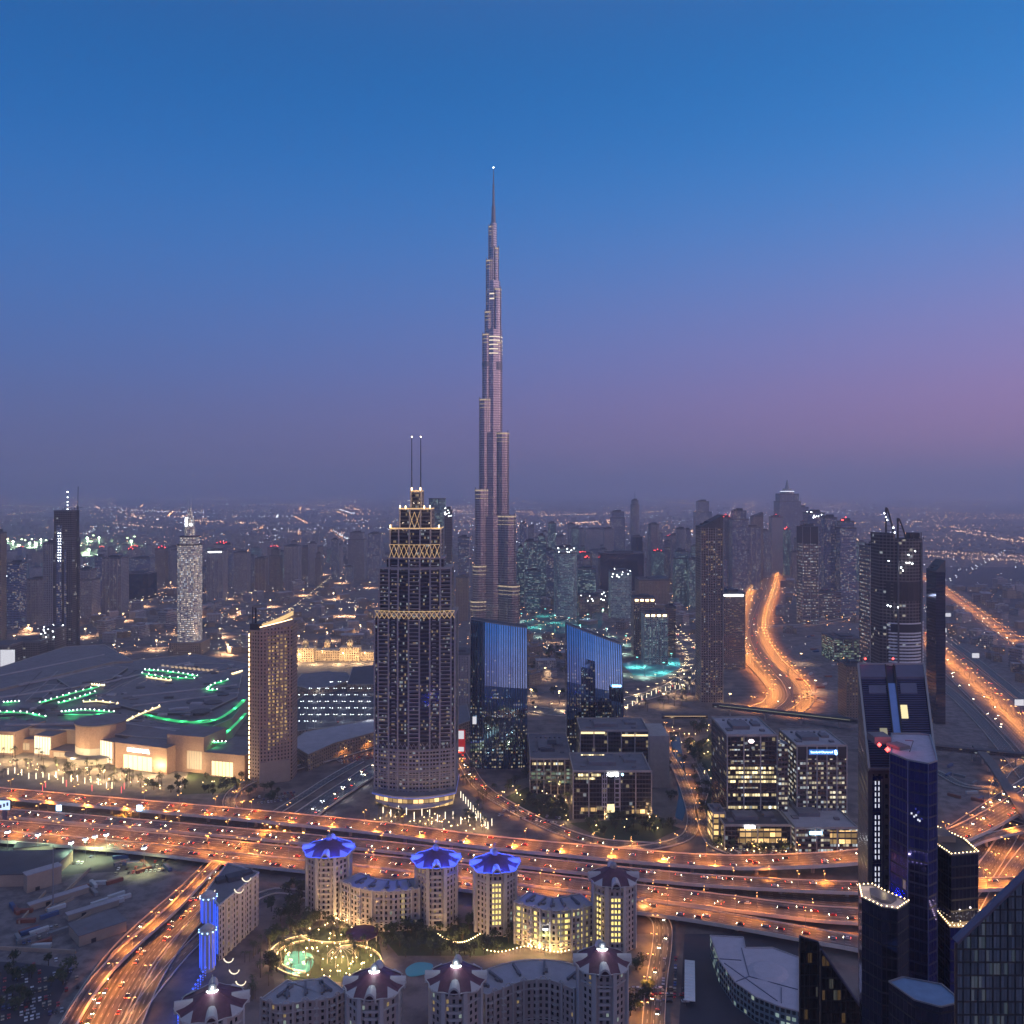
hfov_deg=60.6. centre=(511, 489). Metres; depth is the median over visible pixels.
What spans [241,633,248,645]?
block
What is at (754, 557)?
tower
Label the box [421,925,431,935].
tree
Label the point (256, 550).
tower
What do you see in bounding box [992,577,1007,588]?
block
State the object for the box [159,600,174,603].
block
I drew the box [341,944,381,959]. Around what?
garden wall
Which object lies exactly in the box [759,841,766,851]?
tree
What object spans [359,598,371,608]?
block
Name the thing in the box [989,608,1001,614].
block
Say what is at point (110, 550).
tower
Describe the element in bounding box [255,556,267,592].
tower
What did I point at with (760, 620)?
highway
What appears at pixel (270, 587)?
block
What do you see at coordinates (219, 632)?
road
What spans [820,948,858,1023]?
office tower
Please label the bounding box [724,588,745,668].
tower
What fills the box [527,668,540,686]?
block
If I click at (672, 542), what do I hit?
tower
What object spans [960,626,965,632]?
block
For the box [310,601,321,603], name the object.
block
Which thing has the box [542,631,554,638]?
block
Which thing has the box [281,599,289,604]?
block
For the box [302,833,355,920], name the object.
domed tower
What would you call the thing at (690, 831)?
road
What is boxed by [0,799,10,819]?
billboard
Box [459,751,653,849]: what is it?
road
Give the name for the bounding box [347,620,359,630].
block
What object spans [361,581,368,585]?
block
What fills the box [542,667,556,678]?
block
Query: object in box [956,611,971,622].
block
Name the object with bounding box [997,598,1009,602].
block
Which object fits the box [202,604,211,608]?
block
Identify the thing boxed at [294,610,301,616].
block
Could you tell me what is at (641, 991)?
tree
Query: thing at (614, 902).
domed tower
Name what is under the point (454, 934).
tree
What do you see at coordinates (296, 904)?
tree
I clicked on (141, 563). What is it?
tower
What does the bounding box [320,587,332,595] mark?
block
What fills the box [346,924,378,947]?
gazebo
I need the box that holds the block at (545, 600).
[541,597,550,607]
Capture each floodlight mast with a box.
[5,830,9,850]
[83,837,87,860]
[543,925,547,955]
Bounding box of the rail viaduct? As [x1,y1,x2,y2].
[972,745,1023,820]
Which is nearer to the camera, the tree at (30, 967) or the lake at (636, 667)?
the tree at (30, 967)
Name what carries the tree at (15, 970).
on the ground at (746, 686)
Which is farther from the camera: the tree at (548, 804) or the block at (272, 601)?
the block at (272, 601)
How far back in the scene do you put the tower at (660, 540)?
3080.00 m
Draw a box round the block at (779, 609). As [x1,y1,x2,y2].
[776,604,783,615]
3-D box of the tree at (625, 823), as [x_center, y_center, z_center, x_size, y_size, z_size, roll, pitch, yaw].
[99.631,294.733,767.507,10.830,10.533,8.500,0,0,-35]
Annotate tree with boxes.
[0,994,5,1005]
[3,960,15,969]
[4,983,18,995]
[7,948,20,963]
[7,966,18,980]
[10,994,25,1010]
[13,971,21,981]
[15,983,25,992]
[19,965,36,977]
[19,986,34,999]
[20,986,29,996]
[26,963,37,977]
[43,952,52,965]
[47,975,56,982]
[54,966,67,984]
[59,955,78,973]
[148,781,158,789]
[174,773,180,780]
[174,780,183,788]
[182,777,188,788]
[203,783,214,792]
[217,783,227,791]
[221,778,230,783]
[234,780,239,787]
[246,982,255,1000]
[249,939,256,957]
[251,941,260,954]
[251,979,257,998]
[256,959,263,977]
[262,954,274,970]
[263,896,274,911]
[263,971,272,985]
[264,928,272,944]
[264,951,275,967]
[266,931,272,948]
[267,781,274,788]
[267,929,279,944]
[269,792,275,801]
[269,922,281,927]
[269,954,280,970]
[270,956,283,971]
[272,907,287,921]
[276,927,289,938]
[278,926,289,935]
[279,938,288,954]
[280,882,289,891]
[281,902,291,909]
[283,906,296,915]
[285,893,298,901]
[285,915,293,930]
[288,939,295,953]
[289,877,296,883]
[291,900,300,914]
[291,907,301,918]
[294,943,302,963]
[295,891,304,901]
[295,929,303,948]
[296,881,304,893]
[300,914,313,931]
[303,904,313,913]
[304,910,314,931]
[304,931,313,949]
[305,955,315,975]
[312,913,317,925]
[314,908,324,926]
[315,951,323,967]
[327,926,337,946]
[348,936,357,957]
[351,943,360,962]
[360,933,369,952]
[367,941,375,954]
[382,938,392,949]
[388,932,394,940]
[389,926,397,933]
[390,922,400,928]
[393,931,404,946]
[400,918,413,932]
[402,942,410,957]
[404,917,416,932]
[411,922,421,936]
[415,919,423,927]
[415,930,430,945]
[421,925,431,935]
[425,938,441,954]
[430,929,438,939]
[435,941,445,955]
[436,921,443,930]
[436,934,446,946]
[444,936,459,953]
[450,929,458,939]
[452,943,466,953]
[456,923,469,936]
[458,925,466,939]
[460,942,469,954]
[465,912,472,928]
[466,945,473,956]
[470,938,477,953]
[479,935,492,947]
[482,933,492,944]
[482,944,487,953]
[490,929,499,938]
[491,939,503,951]
[503,929,512,942]
[521,768,528,777]
[526,791,536,797]
[538,804,545,811]
[539,796,547,803]
[544,802,552,807]
[547,795,556,803]
[552,802,559,807]
[556,798,564,808]
[559,807,569,818]
[593,813,600,824]
[599,825,606,832]
[606,809,614,817]
[609,815,617,824]
[618,811,625,820]
[621,820,630,831]
[629,816,638,826]
[629,988,636,1002]
[629,996,642,1010]
[629,1002,636,1015]
[632,957,642,969]
[637,952,648,965]
[638,989,647,998]
[641,978,649,991]
[642,979,655,990]
[644,982,652,996]
[645,819,653,830]
[650,814,657,821]
[657,816,666,827]
[666,817,678,828]
[680,755,687,763]
[689,721,697,729]
[689,747,698,752]
[690,752,696,760]
[694,786,702,795]
[696,746,703,754]
[698,722,703,731]
[698,799,706,805]
[700,778,710,786]
[716,838,729,847]
[728,838,735,846]
[745,840,758,852]
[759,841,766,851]
[765,841,772,850]
[780,840,790,851]
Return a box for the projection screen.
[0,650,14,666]
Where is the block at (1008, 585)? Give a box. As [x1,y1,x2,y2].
[1002,583,1014,589]
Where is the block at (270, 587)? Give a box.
[268,585,273,590]
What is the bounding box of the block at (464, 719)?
[459,703,469,742]
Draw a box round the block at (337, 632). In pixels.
[332,628,354,635]
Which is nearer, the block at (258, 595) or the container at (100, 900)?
the container at (100, 900)
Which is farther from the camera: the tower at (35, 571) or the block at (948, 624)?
the tower at (35, 571)
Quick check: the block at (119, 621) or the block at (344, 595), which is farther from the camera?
the block at (344, 595)
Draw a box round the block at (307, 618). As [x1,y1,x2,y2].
[302,616,312,620]
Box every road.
[0,807,986,910]
[113,599,377,649]
[119,887,304,1023]
[211,577,330,653]
[225,570,367,601]
[273,760,363,811]
[294,762,373,814]
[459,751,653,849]
[527,631,694,715]
[527,678,655,695]
[529,601,672,625]
[544,635,630,650]
[619,725,698,849]
[627,934,652,1023]
[692,762,741,853]
[769,616,850,626]
[945,636,1023,699]
[945,684,1023,778]
[975,840,995,862]
[978,823,1019,896]
[979,843,1023,910]
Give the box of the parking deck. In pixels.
[297,686,373,736]
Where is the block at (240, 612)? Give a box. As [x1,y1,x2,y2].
[237,610,245,614]
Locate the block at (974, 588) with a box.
[967,585,978,591]
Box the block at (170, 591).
[164,588,176,595]
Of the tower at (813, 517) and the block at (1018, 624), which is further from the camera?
the tower at (813, 517)
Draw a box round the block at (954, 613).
[953,609,964,617]
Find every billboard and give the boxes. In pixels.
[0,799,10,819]
[459,730,464,752]
[972,653,978,662]
[1015,700,1023,711]
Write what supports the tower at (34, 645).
on the ground at (746, 686)
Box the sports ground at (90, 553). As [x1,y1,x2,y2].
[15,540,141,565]
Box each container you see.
[9,901,15,911]
[13,905,19,915]
[14,908,32,913]
[14,933,21,939]
[16,917,35,923]
[16,933,36,944]
[18,924,38,933]
[20,925,39,935]
[29,925,48,934]
[31,936,51,944]
[31,942,51,947]
[39,910,58,919]
[47,903,65,912]
[48,926,67,936]
[89,879,97,887]
[89,880,106,884]
[90,887,98,896]
[90,897,108,904]
[106,877,122,884]
[107,890,124,898]
[112,854,128,858]
[113,858,129,866]
[117,893,130,898]
[122,861,138,865]
[126,862,142,866]
[136,865,151,873]
[163,863,171,871]
[947,792,960,798]
[953,773,965,777]
[965,790,977,793]
[971,797,984,802]
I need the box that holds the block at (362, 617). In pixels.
[355,614,367,620]
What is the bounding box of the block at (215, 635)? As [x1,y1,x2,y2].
[206,632,221,639]
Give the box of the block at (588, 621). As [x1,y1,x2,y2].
[578,618,597,624]
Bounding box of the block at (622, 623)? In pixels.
[616,618,628,629]
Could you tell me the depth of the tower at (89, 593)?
1994.51 m
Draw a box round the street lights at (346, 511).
[22,497,1022,575]
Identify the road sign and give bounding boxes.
[56,805,60,810]
[137,805,141,818]
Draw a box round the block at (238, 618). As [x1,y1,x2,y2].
[235,615,247,621]
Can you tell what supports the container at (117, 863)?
on the dusty yard at (101, 861)
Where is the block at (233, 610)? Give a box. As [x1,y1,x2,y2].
[230,606,240,613]
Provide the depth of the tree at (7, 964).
544.31 m
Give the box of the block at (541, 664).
[535,658,555,670]
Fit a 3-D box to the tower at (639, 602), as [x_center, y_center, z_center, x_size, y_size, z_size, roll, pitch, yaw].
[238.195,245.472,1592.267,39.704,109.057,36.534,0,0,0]
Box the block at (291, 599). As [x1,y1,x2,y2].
[283,596,296,602]
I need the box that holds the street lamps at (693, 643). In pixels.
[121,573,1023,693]
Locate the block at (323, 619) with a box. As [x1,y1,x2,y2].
[319,616,332,622]
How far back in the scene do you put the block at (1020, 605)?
2178.30 m
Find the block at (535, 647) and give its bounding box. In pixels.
[527,642,542,656]
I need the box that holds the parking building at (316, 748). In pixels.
[297,718,373,771]
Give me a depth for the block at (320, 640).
1678.57 m
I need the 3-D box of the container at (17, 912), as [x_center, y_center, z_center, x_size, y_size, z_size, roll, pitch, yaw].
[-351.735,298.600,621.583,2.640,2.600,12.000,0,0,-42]
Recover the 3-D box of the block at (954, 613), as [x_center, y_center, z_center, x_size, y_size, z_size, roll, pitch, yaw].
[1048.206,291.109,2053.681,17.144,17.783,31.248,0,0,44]
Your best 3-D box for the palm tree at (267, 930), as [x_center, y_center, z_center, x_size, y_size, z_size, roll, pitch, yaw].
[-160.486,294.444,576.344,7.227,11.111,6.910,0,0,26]
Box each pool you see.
[284,951,313,973]
[405,962,432,976]
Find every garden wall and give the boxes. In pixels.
[271,935,306,977]
[276,940,305,972]
[301,936,351,943]
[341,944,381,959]
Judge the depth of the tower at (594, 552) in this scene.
3145.09 m
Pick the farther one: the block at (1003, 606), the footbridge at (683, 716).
the block at (1003, 606)
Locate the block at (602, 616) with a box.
[592,612,607,620]
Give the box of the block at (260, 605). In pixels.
[253,603,266,609]
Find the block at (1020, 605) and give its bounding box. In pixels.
[1015,602,1023,608]
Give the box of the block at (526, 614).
[521,611,529,616]
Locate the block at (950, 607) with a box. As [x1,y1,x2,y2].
[946,604,956,610]
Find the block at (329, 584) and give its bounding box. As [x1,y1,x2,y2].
[324,582,333,587]
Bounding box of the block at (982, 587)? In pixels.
[979,585,987,590]
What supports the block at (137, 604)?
on the ground at (746, 686)
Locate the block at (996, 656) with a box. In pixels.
[991,652,1001,661]
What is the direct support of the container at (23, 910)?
on the sand lot at (149, 891)
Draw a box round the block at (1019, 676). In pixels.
[1015,670,1023,682]
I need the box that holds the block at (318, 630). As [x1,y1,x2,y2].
[313,628,324,633]
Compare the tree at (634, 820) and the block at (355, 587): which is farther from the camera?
the block at (355, 587)
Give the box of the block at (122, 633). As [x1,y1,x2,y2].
[113,629,129,637]
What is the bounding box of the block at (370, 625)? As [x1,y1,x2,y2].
[366,620,373,632]
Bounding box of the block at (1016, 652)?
[1008,643,1023,666]
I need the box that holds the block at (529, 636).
[527,630,532,642]
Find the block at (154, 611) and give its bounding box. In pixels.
[150,608,159,614]
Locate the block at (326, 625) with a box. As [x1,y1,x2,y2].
[323,622,332,628]
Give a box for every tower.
[0,529,6,640]
[0,640,24,661]
[7,549,16,559]
[7,560,26,629]
[14,635,47,658]
[15,545,25,560]
[22,561,28,578]
[27,576,42,625]
[30,566,41,577]
[32,551,42,564]
[40,624,66,651]
[43,539,52,627]
[80,545,87,551]
[80,554,82,567]
[80,566,100,617]
[90,555,97,567]
[95,554,107,605]
[97,547,105,554]
[98,543,106,549]
[98,550,106,554]
[102,555,128,614]
[107,546,113,555]
[119,544,129,550]
[126,547,134,557]
[129,545,139,555]
[129,556,154,570]
[129,570,156,598]
[145,544,151,555]
[155,547,168,585]
[168,545,176,581]
[171,548,176,585]
[173,974,250,1023]
[202,565,205,583]
[206,548,227,600]
[213,541,224,547]
[223,542,234,587]
[234,550,250,593]
[251,546,261,556]
[251,554,256,582]
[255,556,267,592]
[262,539,272,555]
[267,545,280,556]
[269,548,282,589]
[281,550,283,580]
[284,544,301,590]
[302,545,322,579]
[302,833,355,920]
[308,541,317,584]
[315,552,322,585]
[327,548,330,562]
[331,538,338,579]
[339,543,342,574]
[342,956,406,1023]
[345,565,353,582]
[348,531,366,579]
[368,531,381,583]
[410,844,461,930]
[424,954,487,1023]
[429,498,445,525]
[444,507,452,563]
[456,574,468,620]
[458,535,469,605]
[459,647,469,703]
[469,848,520,936]
[470,617,526,768]
[517,544,523,606]
[519,521,526,551]
[524,538,536,607]
[525,568,540,613]
[528,524,533,537]
[537,533,545,596]
[542,530,547,543]
[546,547,554,596]
[548,521,555,548]
[554,544,576,617]
[556,534,562,545]
[565,622,623,751]
[567,522,574,544]
[571,525,578,559]
[572,939,631,1023]
[577,559,582,566]
[577,566,595,607]
[578,592,607,615]
[579,528,584,547]
[579,545,584,551]
[583,551,591,565]
[584,557,589,565]
[585,527,602,551]
[587,855,638,952]
[589,548,598,572]
[598,550,643,593]
[603,527,613,550]
[608,568,631,617]
[610,510,624,549]
[630,499,638,549]
[631,535,642,551]
[631,594,655,655]
[635,575,669,603]
[641,608,667,664]
[647,532,662,572]
[648,522,658,575]
[651,549,663,575]
[662,540,669,577]
[665,603,675,657]
[670,533,675,579]
[673,549,688,606]
[676,527,685,549]
[686,528,690,556]
[687,557,694,608]
[690,544,694,556]
[693,500,711,543]
[695,514,723,702]
[723,514,730,587]
[724,558,727,587]
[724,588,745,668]
[729,508,748,591]
[749,525,760,589]
[750,512,762,580]
[763,529,770,577]
[769,515,782,576]
[783,528,790,575]
[790,550,796,583]
[794,531,796,549]
[797,523,818,624]
[799,935,821,1023]
[801,505,808,520]
[803,510,824,589]
[819,589,840,617]
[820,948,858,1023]
[821,514,836,589]
[821,633,858,661]
[835,517,856,613]
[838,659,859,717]
[856,540,866,580]
[857,658,935,1000]
[859,541,870,662]
[859,883,908,1023]
[867,732,937,982]
[888,976,953,1023]
[926,559,945,723]
[938,827,979,992]
[952,869,1023,1023]
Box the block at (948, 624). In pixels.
[945,621,959,628]
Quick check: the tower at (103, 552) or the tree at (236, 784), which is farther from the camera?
the tower at (103, 552)
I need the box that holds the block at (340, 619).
[335,617,344,620]
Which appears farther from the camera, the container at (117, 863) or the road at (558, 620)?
the road at (558, 620)
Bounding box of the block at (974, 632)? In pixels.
[969,628,983,637]
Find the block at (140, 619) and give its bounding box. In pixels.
[133,616,146,622]
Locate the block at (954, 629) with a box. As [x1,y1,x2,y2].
[949,625,960,634]
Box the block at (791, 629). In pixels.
[783,625,796,633]
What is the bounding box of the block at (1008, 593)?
[1002,588,1015,598]
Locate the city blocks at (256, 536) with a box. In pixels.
[0,495,1023,566]
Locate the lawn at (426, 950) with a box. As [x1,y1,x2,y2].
[381,923,524,955]
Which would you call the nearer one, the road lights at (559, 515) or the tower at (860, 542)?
the tower at (860, 542)
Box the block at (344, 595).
[336,593,349,598]
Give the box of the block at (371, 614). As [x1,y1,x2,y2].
[369,610,374,617]
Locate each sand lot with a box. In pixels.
[0,860,203,1023]
[777,638,857,748]
[825,614,858,636]
[934,678,991,824]
[958,626,1023,694]
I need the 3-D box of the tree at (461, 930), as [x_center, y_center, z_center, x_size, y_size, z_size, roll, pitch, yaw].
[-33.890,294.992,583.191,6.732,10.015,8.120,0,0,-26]
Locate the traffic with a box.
[0,583,1022,841]
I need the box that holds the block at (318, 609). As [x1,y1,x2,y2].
[312,604,324,615]
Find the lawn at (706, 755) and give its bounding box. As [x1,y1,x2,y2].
[697,731,711,814]
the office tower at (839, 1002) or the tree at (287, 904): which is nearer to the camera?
the office tower at (839, 1002)
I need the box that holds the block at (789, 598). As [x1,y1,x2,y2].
[786,595,792,600]
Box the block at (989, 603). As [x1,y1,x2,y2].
[985,600,997,607]
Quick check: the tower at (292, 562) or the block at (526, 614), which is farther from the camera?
the tower at (292, 562)
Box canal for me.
[669,732,685,820]
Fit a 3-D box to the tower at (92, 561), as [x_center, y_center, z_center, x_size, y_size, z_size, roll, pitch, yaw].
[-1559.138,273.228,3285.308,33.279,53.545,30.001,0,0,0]
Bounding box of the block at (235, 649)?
[228,644,241,653]
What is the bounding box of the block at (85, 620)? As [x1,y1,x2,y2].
[80,617,91,623]
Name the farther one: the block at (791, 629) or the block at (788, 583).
the block at (788, 583)
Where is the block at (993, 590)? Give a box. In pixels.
[986,587,996,592]
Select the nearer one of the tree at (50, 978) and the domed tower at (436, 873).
the tree at (50, 978)
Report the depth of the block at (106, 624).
1791.62 m
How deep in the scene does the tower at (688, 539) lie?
2896.31 m
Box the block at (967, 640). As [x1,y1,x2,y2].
[959,637,976,643]
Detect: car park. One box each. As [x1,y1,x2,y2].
[0,962,72,1023]
[679,934,798,1023]
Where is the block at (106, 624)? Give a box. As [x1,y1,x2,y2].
[96,616,115,635]
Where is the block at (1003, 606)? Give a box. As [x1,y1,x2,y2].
[995,603,1008,611]
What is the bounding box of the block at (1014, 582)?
[1012,580,1023,584]
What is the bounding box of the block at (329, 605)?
[325,603,334,608]
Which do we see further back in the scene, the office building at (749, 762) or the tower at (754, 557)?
the tower at (754, 557)
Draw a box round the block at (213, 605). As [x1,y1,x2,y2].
[205,602,214,611]
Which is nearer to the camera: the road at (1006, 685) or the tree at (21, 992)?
the tree at (21, 992)
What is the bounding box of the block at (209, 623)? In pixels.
[205,621,214,626]
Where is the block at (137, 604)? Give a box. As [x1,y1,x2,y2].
[132,600,143,610]
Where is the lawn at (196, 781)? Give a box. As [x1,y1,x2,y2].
[180,772,244,794]
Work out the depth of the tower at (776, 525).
3004.41 m
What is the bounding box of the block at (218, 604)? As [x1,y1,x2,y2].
[207,600,221,609]
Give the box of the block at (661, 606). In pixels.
[655,604,665,609]
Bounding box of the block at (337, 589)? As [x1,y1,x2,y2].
[330,586,341,594]
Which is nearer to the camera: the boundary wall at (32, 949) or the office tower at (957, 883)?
the office tower at (957, 883)
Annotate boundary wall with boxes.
[0,946,75,953]
[18,890,45,923]
[45,867,90,911]
[58,896,73,904]
[76,911,90,920]
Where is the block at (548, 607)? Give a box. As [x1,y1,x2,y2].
[542,605,551,609]
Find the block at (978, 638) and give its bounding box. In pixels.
[970,636,980,642]
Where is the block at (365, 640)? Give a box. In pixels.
[360,638,373,644]
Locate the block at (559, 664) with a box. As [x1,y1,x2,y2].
[556,660,564,668]
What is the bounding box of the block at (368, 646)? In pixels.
[361,642,373,649]
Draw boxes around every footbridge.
[661,714,707,724]
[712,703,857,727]
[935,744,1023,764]
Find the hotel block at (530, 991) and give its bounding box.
[483,959,575,1023]
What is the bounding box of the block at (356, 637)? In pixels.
[341,632,364,645]
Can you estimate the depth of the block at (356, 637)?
1668.59 m
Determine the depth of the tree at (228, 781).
880.24 m
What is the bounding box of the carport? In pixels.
[684,960,694,1001]
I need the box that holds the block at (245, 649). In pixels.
[242,645,248,652]
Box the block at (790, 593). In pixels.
[786,592,793,595]
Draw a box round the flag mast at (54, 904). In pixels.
[51,845,56,906]
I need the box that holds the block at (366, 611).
[364,609,375,616]
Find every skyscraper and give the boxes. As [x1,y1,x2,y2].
[169,503,209,654]
[372,438,458,809]
[470,167,519,633]
[774,480,800,550]
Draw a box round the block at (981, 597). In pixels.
[972,591,991,603]
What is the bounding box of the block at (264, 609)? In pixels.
[254,607,270,612]
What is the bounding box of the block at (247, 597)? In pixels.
[243,593,251,602]
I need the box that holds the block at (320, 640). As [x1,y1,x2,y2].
[317,636,330,645]
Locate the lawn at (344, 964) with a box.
[281,927,382,981]
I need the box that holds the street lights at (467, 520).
[2,496,1016,568]
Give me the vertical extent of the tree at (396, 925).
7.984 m
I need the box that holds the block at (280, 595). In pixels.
[275,591,292,599]
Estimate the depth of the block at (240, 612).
2084.89 m
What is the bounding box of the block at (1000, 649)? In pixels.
[991,645,1004,653]
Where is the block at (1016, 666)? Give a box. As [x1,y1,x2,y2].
[1010,660,1023,671]
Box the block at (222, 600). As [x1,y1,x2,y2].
[217,598,224,606]
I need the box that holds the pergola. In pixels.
[327,945,354,967]
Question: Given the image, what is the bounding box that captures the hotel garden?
[266,918,388,985]
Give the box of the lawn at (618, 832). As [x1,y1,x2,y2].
[570,818,679,840]
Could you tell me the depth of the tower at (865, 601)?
1435.94 m
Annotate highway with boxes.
[0,787,1023,874]
[0,808,1015,896]
[0,820,857,925]
[0,831,857,951]
[59,839,279,1023]
[745,578,800,715]
[750,576,813,711]
[923,574,1023,645]
[923,629,1023,751]
[945,777,1023,827]
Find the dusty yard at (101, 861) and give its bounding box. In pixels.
[0,847,169,873]
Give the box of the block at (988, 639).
[981,631,996,648]
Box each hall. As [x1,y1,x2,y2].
[297,671,349,698]
[347,665,373,691]
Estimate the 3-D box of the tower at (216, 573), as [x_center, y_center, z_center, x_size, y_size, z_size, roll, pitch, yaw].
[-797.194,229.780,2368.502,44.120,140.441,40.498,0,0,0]
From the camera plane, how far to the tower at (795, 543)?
2995.19 m
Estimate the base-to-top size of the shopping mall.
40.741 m
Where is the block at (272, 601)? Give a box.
[268,599,278,603]
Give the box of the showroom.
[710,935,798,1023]
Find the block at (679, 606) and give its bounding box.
[673,602,683,613]
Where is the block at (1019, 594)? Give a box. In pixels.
[1016,591,1022,598]
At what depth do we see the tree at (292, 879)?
658.19 m
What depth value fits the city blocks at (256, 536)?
6248.18 m
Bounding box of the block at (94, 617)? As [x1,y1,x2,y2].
[91,613,105,621]
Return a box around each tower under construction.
[53,491,81,645]
[871,507,923,662]
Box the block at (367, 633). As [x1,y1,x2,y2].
[359,629,369,638]
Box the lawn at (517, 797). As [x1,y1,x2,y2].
[505,787,568,820]
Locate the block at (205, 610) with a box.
[202,607,212,616]
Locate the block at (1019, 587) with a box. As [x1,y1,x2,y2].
[1015,584,1023,591]
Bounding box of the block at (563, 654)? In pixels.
[555,650,564,658]
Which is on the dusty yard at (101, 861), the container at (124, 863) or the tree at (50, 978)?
the container at (124, 863)
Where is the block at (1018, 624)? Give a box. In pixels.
[1014,620,1023,628]
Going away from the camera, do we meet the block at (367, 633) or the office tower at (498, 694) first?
the office tower at (498, 694)
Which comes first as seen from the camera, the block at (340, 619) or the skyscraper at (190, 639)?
the skyscraper at (190, 639)
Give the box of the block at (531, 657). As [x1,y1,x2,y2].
[527,653,539,664]
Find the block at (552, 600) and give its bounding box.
[547,596,553,604]
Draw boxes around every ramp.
[60,862,221,1023]
[126,845,302,1023]
[223,746,373,807]
[642,916,671,1023]
[938,770,995,789]
[969,825,1023,846]
[989,759,1023,823]
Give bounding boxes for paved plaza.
[0,752,247,800]
[297,660,373,675]
[370,781,492,833]
[495,768,676,827]
[715,849,793,853]
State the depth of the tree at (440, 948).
562.08 m
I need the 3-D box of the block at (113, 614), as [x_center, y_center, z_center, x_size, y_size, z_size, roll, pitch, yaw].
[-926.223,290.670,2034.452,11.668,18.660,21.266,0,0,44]
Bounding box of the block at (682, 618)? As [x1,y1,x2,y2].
[676,611,688,626]
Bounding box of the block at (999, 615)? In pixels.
[991,612,1007,618]
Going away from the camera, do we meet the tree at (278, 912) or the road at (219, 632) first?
the tree at (278, 912)
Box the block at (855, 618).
[850,614,858,622]
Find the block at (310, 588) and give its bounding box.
[304,586,313,590]
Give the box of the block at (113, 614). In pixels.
[107,610,118,618]
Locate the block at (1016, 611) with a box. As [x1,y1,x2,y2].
[1009,608,1023,615]
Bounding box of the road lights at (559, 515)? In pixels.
[61,501,1022,560]
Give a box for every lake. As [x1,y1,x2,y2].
[524,610,603,632]
[623,658,680,676]
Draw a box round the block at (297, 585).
[292,579,303,592]
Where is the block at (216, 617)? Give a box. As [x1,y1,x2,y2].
[206,612,221,622]
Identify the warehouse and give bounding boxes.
[0,849,73,886]
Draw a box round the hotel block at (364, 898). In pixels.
[340,872,419,931]
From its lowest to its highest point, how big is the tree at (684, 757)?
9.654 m
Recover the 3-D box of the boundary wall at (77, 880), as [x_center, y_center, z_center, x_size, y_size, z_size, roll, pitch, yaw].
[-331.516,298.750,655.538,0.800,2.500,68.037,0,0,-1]
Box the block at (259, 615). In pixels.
[251,612,261,618]
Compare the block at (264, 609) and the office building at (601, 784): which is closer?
the office building at (601, 784)
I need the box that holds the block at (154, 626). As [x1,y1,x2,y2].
[145,622,163,630]
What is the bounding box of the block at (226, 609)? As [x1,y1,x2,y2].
[222,606,230,611]
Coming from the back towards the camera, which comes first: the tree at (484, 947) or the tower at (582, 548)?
the tower at (582, 548)
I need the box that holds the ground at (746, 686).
[0,492,1023,1023]
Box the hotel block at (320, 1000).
[260,975,344,1023]
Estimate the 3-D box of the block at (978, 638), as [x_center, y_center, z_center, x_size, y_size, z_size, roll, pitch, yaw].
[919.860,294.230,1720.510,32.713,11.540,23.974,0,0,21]
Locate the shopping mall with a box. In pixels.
[0,644,248,778]
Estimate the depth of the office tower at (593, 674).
986.87 m
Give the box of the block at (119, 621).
[114,616,123,627]
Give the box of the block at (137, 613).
[129,609,145,618]
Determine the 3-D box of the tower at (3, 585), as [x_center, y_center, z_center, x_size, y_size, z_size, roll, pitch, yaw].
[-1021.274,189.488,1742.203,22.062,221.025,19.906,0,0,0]
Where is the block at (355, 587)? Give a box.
[350,585,362,589]
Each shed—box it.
[13,837,58,849]
[23,862,61,892]
[27,884,88,909]
[65,897,119,920]
[68,908,126,946]
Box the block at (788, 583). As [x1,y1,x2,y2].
[780,578,794,588]
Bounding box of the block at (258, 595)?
[253,590,263,599]
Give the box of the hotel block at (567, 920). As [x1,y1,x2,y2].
[513,891,591,953]
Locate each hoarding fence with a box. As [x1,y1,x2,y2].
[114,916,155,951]
[798,718,852,729]
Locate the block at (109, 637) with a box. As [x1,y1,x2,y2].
[102,631,116,642]
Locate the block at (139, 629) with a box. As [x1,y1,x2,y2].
[130,622,149,637]
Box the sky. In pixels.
[0,0,1023,492]
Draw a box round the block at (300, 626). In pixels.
[294,619,304,632]
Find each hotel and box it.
[249,607,296,783]
[297,639,373,661]
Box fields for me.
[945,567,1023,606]
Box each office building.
[527,733,527,762]
[528,733,569,793]
[569,752,651,818]
[576,717,668,787]
[707,803,725,841]
[711,716,787,811]
[720,807,791,849]
[779,729,847,816]
[781,801,857,852]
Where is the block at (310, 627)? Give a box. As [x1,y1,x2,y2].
[305,624,319,631]
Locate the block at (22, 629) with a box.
[18,626,32,633]
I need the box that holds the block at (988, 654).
[984,650,993,658]
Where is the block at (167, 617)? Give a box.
[158,608,176,627]
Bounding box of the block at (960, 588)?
[956,585,964,590]
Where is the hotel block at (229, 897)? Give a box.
[198,862,258,985]
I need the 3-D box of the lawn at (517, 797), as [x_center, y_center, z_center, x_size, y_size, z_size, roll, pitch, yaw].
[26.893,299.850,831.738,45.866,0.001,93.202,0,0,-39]

